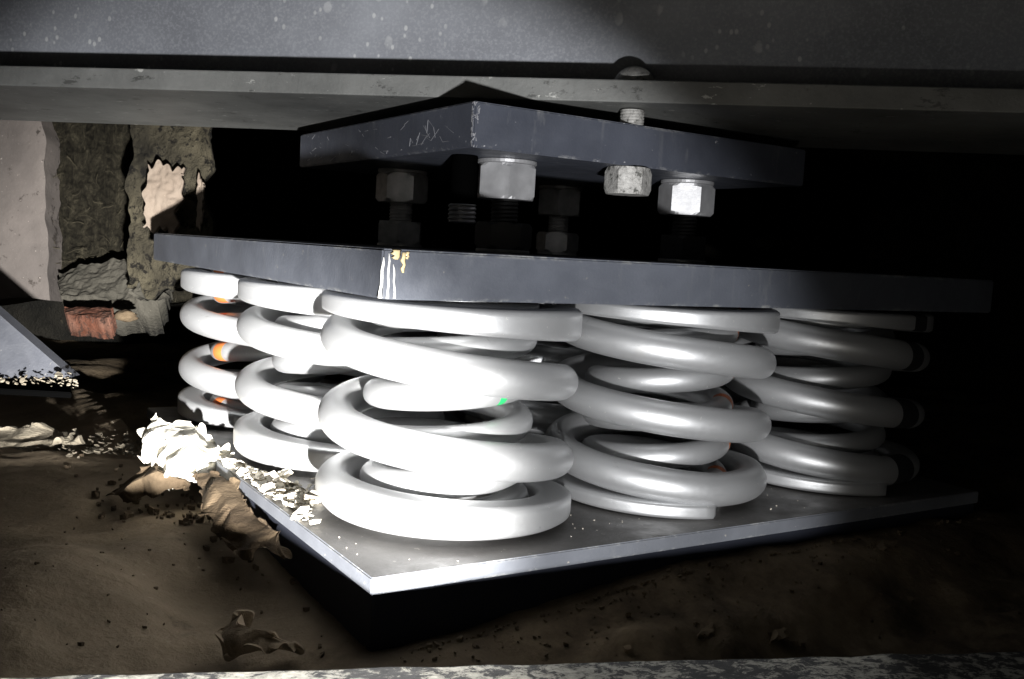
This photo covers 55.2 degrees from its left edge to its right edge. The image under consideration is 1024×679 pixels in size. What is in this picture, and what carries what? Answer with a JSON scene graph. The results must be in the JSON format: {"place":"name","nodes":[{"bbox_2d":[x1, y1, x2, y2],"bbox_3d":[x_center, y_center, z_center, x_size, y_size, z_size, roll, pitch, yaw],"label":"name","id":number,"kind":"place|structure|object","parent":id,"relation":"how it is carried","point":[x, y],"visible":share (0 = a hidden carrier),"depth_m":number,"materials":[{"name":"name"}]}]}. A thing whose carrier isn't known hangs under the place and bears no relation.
{"place":"outdoors","nodes":[
{"label":"outdoors","id":0,"kind":"place"},
{"bbox_2d":[0,336,1023,677],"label":"ground","id":1,"kind":"structure","parent":0,"point":[962,604],"depth_m":0.75,"materials":[{"name":"brown soil"}]},
{"bbox_2d":[0,120,62,305],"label":"plaster wall","id":2,"kind":"structure","parent":1,"relation":"on","point":[30,268],"depth_m":1.46,"materials":[{"name":"white paint"}]},
{"bbox_2d":[52,122,191,303],"bbox_3d":[-0.647,-0.246,1.585,0.257,0.378,0.128,1,6,-24],"label":"mineral wool","id":3,"kind":"object","parent":2,"relation":"on","point":[91,151],"visible":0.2,"depth_m":1.54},
{"bbox_2d":[48,157,128,263],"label":"wool fibres","id":4,"kind":"object","parent":3,"relation":"hanging from","point":[83,223],"visible":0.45,"depth_m":1.50,"materials":[{"name":"fabric"}]},
{"bbox_2d":[0,378,71,397],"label":"ledge","id":5,"kind":"object","parent":1,"relation":"on","point":[44,389],"visible":0.48,"depth_m":0.98,"materials":[{"name":"black metal"}]},
{"bbox_2d":[0,372,77,387],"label":"rubble","id":6,"kind":"object","parent":5,"relation":"on","point":[58,375],"visible":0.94,"depth_m":1.00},
{"bbox_2d":[0,306,79,378],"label":"gusset plate","id":7,"kind":"object","parent":5,"relation":"on","point":[24,351],"visible":1,"depth_m":1.05,"materials":[{"name":"paint"}]},
{"bbox_2d":[0,422,84,451],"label":"dusty sheet","id":8,"kind":"object","parent":1,"relation":"on","point":[33,436],"visible":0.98,"depth_m":1.10,"materials":[{"name":"beige fabric"}]},
{"bbox_2d":[64,306,116,338],"bbox_3d":[-0.564,-0.024,1.320,0.094,0.041,0.054,5,5,17],"label":"broken brick","id":9,"kind":"object","parent":1,"relation":"on","point":[99,322],"visible":1,"depth_m":1.30,"materials":[{"name":"red brick"}]},
{"bbox_2d":[114,309,138,321],"bbox_3d":[-0.512,-0.032,1.301,0.031,0.017,0.026,0,6,-32],"label":"tan chip","id":10,"kind":"object","parent":9,"relation":"on","point":[124,315],"visible":1,"depth_m":1.29,"materials":[{"name":"stone"}]},
{"bbox_2d":[53,421,141,457],"bbox_3d":[-0.429,0.123,1.121,0.177,0.024,0.307,0,6,-32],"label":"loose rubble","id":11,"kind":"object","parent":1,"relation":"on","point":[96,450],"visible":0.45,"depth_m":1.11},
{"bbox_2d":[58,258,174,335],"bbox_3d":[-0.592,-0.068,1.439,0.180,0.122,0.093,4,5,6],"label":"mortar bed","id":12,"kind":"object","parent":1,"relation":"on","point":[104,284],"visible":0.52,"depth_m":1.42,"materials":[{"name":"grey concrete"}]},
{"bbox_2d":[106,464,190,502],"bbox_3d":[-0.339,0.135,0.908,0.097,0.038,0.035,7,6,35],"label":"cardboard scrap","id":13,"kind":"object","parent":1,"relation":"on","point":[151,481],"visible":1,"depth_m":0.90,"materials":[{"name":"brown cardboard"}]},
{"bbox_2d":[137,414,234,490],"bbox_3d":[-0.316,0.107,0.938,0.074,0.059,0.107,0,6,-32],"label":"crumpled paper","id":14,"kind":"object","parent":13,"relation":"on","point":[182,449],"visible":0.9,"depth_m":0.92,"materials":[{"name":"white paper"}]},
{"bbox_2d":[64,454,270,582],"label":"dark clods","id":15,"kind":"object","parent":1,"relation":"on","point":[151,510],"visible":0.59,"depth_m":0.88,"materials":[{"name":"soil"}]},
{"bbox_2d":[189,470,291,560],"bbox_3d":[-0.229,0.142,0.798,0.040,0.038,0.218,0,6,-32],"label":"tan sheet","id":16,"kind":"object","parent":1,"relation":"on","point":[241,530],"visible":1,"depth_m":0.78,"materials":[{"name":"fabric"}]},
{"bbox_2d":[214,609,304,661],"bbox_3d":[-0.161,0.188,0.618,0.048,0.020,0.057,0,6,-32],"label":"crumpled rag","id":17,"kind":"object","parent":1,"relation":"on","point":[237,636],"visible":1,"depth_m":0.60,"materials":[{"name":"brown cloth"}]},
{"bbox_2d":[1,517,1019,664],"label":"soil crumbs","id":18,"kind":"object","parent":1,"relation":"on","point":[293,582],"visible":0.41,"depth_m":0.69,"materials":[{"name":"brown soil"}]},
{"bbox_2d":[0,652,1023,678],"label":"sill bar","id":19,"kind":"object","parent":1,"relation":"on","point":[997,665],"visible":1,"depth_m":0.51,"materials":[{"name":"paint"}]},
{"bbox_2d":[1,127,1023,394],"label":"back wall","id":20,"kind":"structure","parent":1,"relation":"on","point":[943,215],"depth_m":2.28,"materials":[{"name":"black"}]},
{"bbox_2d":[149,419,973,651],"bbox_3d":[0.010,0.158,1.058,0.638,0.063,0.641,0,6,-32],"label":"support pad","id":21,"kind":"object","parent":1,"relation":"on","point":[372,623],"visible":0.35,"depth_m":0.68,"materials":[{"name":"black rubber"}]},
{"bbox_2d":[147,407,977,594],"bbox_3d":[0.012,0.120,1.055,0.642,0.011,0.646,0,6,-32],"label":"base plate","id":22,"kind":"object","parent":21,"relation":"on","point":[371,562],"visible":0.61,"depth_m":0.75,"materials":[{"name":"grey paint"}]},
{"bbox_2d":[177,268,342,427],"bbox_3d":[-0.276,0.004,1.123,0.200,0.173,0.200,0,6,-32],"label":"coil spring","id":23,"kind":"object","parent":22,"relation":"on","point":[203,376],"visible":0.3,"depth_m":1.04,"materials":[{"name":"silver metal"}]},
{"bbox_2d":[209,270,326,410],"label":"coil spring","id":24,"kind":"object","parent":22,"relation":"on","point":[222,351],"visible":0.09,"depth_m":1.07,"materials":[{"name":"orange metal"}]},
{"bbox_2d":[216,443,321,524],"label":"paint flakes","id":25,"kind":"object","parent":22,"relation":"on","point":[298,499],"visible":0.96,"depth_m":0.81,"materials":[{"name":"white paint"}]},
{"bbox_2d":[270,281,405,443],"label":"coil spring","id":26,"kind":"object","parent":22,"relation":"on","point":[313,323],"visible":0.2,"depth_m":0.89,"materials":[{"name":"silver metal"}]},
{"bbox_2d":[233,277,444,471],"bbox_3d":[-0.163,0.027,0.943,0.200,0.173,0.200,0,6,-32],"label":"coil spring","id":27,"kind":"object","parent":22,"relation":"on","point":[266,400],"visible":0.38,"depth_m":0.86,"materials":[{"name":"silver metal"}]},
{"bbox_2d":[400,332,437,336],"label":"coil spring","id":28,"kind":"object","parent":22,"relation":"on","point":[420,334],"depth_m":1.14,"materials":[{"name":"silver metal"}]},
{"bbox_2d":[315,289,582,540],"bbox_3d":[-0.050,0.050,0.764,0.200,0.173,0.200,0,6,-32],"label":"coil spring","id":29,"kind":"object","parent":22,"relation":"on","point":[351,337],"visible":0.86,"depth_m":0.68,"materials":[{"name":"silver metal"}]},
{"bbox_2d":[359,299,539,500],"bbox_3d":[-0.050,0.050,0.764,0.133,0.173,0.133,0,6,-32],"label":"coil spring","id":30,"kind":"object","parent":22,"relation":"on","point":[512,422],"visible":0.35,"depth_m":0.71,"materials":[{"name":"silver metal"}]},
{"bbox_2d":[437,303,611,442],"bbox_3d":[0.018,0.027,1.057,0.200,0.173,0.200,0,6,-32],"label":"coil spring","id":31,"kind":"object","parent":22,"relation":"on","point":[545,416],"visible":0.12,"depth_m":0.97,"materials":[{"name":"silver metal"}]},
{"bbox_2d":[464,341,586,433],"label":"coil spring","id":32,"kind":"object","parent":22,"relation":"on","point":[469,419],"visible":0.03,"depth_m":1.04,"materials":[{"name":"silver metal"}]},
{"bbox_2d":[630,393,674,401],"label":"coil spring","id":33,"kind":"object","parent":22,"relation":"on","point":[649,396],"visible":0.01,"depth_m":1.12,"materials":[{"name":"silver metal"}]},
{"bbox_2d":[582,306,740,472],"bbox_3d":[0.131,0.050,0.878,0.133,0.173,0.133,0,6,-32],"label":"coil spring","id":34,"kind":"object","parent":22,"relation":"on","point":[701,389],"visible":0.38,"depth_m":0.82,"materials":[{"name":"silver metal"}]},
{"bbox_2d":[545,303,779,519],"bbox_3d":[0.131,0.050,0.878,0.200,0.173,0.200,0,6,-32],"label":"coil spring","id":35,"kind":"object","parent":22,"relation":"on","point":[594,477],"visible":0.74,"depth_m":0.79,"materials":[{"name":"silver metal"}]},
{"bbox_2d":[619,327,754,442],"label":"coil spring","id":36,"kind":"object","parent":22,"relation":"on","point":[736,397],"visible":0.03,"depth_m":1.09,"materials":[{"name":"silver metal"}]},
{"bbox_2d":[750,310,896,467],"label":"coil spring","id":37,"kind":"object","parent":22,"relation":"on","point":[863,380],"visible":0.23,"depth_m":0.94,"materials":[{"name":"silver metal"}]},
{"bbox_2d":[725,308,933,495],"bbox_3d":[0.311,0.049,0.992,0.200,0.173,0.200,0,6,-32],"label":"coil spring","id":38,"kind":"object","parent":22,"relation":"on","point":[806,467],"visible":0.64,"depth_m":0.91,"materials":[{"name":"silver metal"}]},
{"bbox_2d":[154,233,992,312],"bbox_3d":[0.022,-0.075,1.040,0.640,0.031,0.641,0,6,-32],"label":"top plate","id":39,"kind":"object","parent":38,"relation":"on","point":[403,273],"visible":0.99,"depth_m":0.73,"materials":[{"name":"metal"}]},
{"bbox_2d":[376,168,427,247],"bbox_3d":[-0.119,-0.140,1.050,0.052,0.081,0.055,0,6,-32],"label":"threaded stud","id":40,"kind":"object","parent":39,"relation":"on","point":[400,191],"visible":1,"depth_m":1.03,"materials":[{"name":"metal"}]},
{"bbox_2d":[474,158,536,253],"bbox_3d":[-0.006,-0.117,0.866,0.055,0.081,0.052,0,6,-32],"label":"threaded stud","id":41,"kind":"object","parent":39,"relation":"on","point":[506,185],"visible":0.99,"depth_m":0.85,"materials":[{"name":"grey metal"}]},
{"bbox_2d":[300,101,805,192],"bbox_3d":[0.026,-0.189,1.027,0.378,0.036,0.388,0,6,-32],"label":"mounting plate","id":42,"kind":"object","parent":39,"relation":"on","point":[584,153],"visible":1,"depth_m":0.87,"materials":[{"name":"metal"}]},
{"bbox_2d":[447,154,477,223],"bbox_3d":[-0.042,-0.129,0.838,0.025,0.057,0.025,0,6,-32],"label":"flange bolt","id":43,"kind":"object","parent":42,"relation":"hanging from","point":[463,186],"visible":1,"depth_m":0.83,"materials":[{"name":"metal"}]},
{"bbox_2d":[0,0,1023,154],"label":"steel beam","id":44,"kind":"structure","parent":42,"relation":"on","point":[924,75],"depth_m":0.91,"materials":[{"name":"metal"}]},
{"bbox_2d":[124,124,216,300],"bbox_3d":[-0.461,-0.198,1.318,0.136,0.292,0.068,4,5,10],"label":"torn strip","id":45,"kind":"object","parent":44,"relation":"hanging from","point":[190,149],"visible":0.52,"depth_m":1.31,"materials":[{"name":"mineral wool"}]},
{"bbox_2d":[128,282,170,300],"bbox_3d":[-0.494,-0.076,1.347,0.048,0.049,0.053,5,5,16],"label":"mortar chunk","id":46,"kind":"object","parent":45,"relation":"attached to","point":[136,292],"visible":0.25,"depth_m":1.34,"materials":[{"name":"grey concrete"}]},
{"bbox_2d":[142,159,185,233],"bbox_3d":[-0.453,-0.183,1.272,0.052,0.100,0.027,3,5,0],"label":"pale patch","id":47,"kind":"object","parent":45,"relation":"attached to","point":[163,196],"visible":1,"depth_m":1.27,"materials":[{"name":"beige paint"}]},
{"bbox_2d":[196,173,205,231],"bbox_3d":[-0.402,-0.177,1.263,0.010,0.077,0.024,3,5,0],"label":"splinter","id":48,"kind":"object","parent":45,"relation":"attached to","point":[200,194],"visible":1,"depth_m":1.26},
{"bbox_2d":[604,66,653,195],"bbox_3d":[0.105,-0.184,0.862,0.037,0.112,0.042,0,6,-32],"label":"flange bolt","id":49,"kind":"object","parent":44,"relation":"attached to","point":[627,181],"visible":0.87,"depth_m":0.85,"materials":[{"name":"silver metal"}]},
{"bbox_2d":[536,185,582,255],"bbox_3d":[0.056,-0.142,1.170,0.055,0.081,0.052,0,6,-32],"label":"threaded stud","id":50,"kind":"object","parent":39,"relation":"on","point":[558,205],"visible":1,"depth_m":1.15,"materials":[{"name":"metal"}]},
{"bbox_2d":[657,179,714,263],"bbox_3d":[0.173,-0.118,0.979,0.053,0.081,0.054,0,6,-32],"label":"threaded stud","id":51,"kind":"object","parent":39,"relation":"on","point":[685,203],"visible":1,"depth_m":0.96,"materials":[{"name":"grey metal"}]},
{"bbox_2d":[694,621,713,638],"bbox_3d":[0.131,0.201,0.677,0.023,0.008,0.016,0,6,-32],"label":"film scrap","id":52,"kind":"object","parent":1,"relation":"on","point":[708,630],"visible":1,"depth_m":0.67,"materials":[{"name":"brown plastic"}]},
{"bbox_2d":[400,511,1021,666],"bbox_3d":[0.275,0.200,0.765,0.782,0.053,0.128,0,6,-32],"label":"ridge grit","id":53,"kind":"object","parent":1,"relation":"on","point":[626,648],"visible":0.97,"depth_m":0.71,"materials":[{"name":"brown soil"}]},
{"bbox_2d":[767,625,789,643],"bbox_3d":[0.190,0.210,0.696,0.016,0.008,0.022,4,5,3],"label":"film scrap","id":54,"kind":"object","parent":1,"relation":"on","point":[778,634],"visible":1,"depth_m":0.69,"materials":[{"name":"brown plastic"}]}
]}

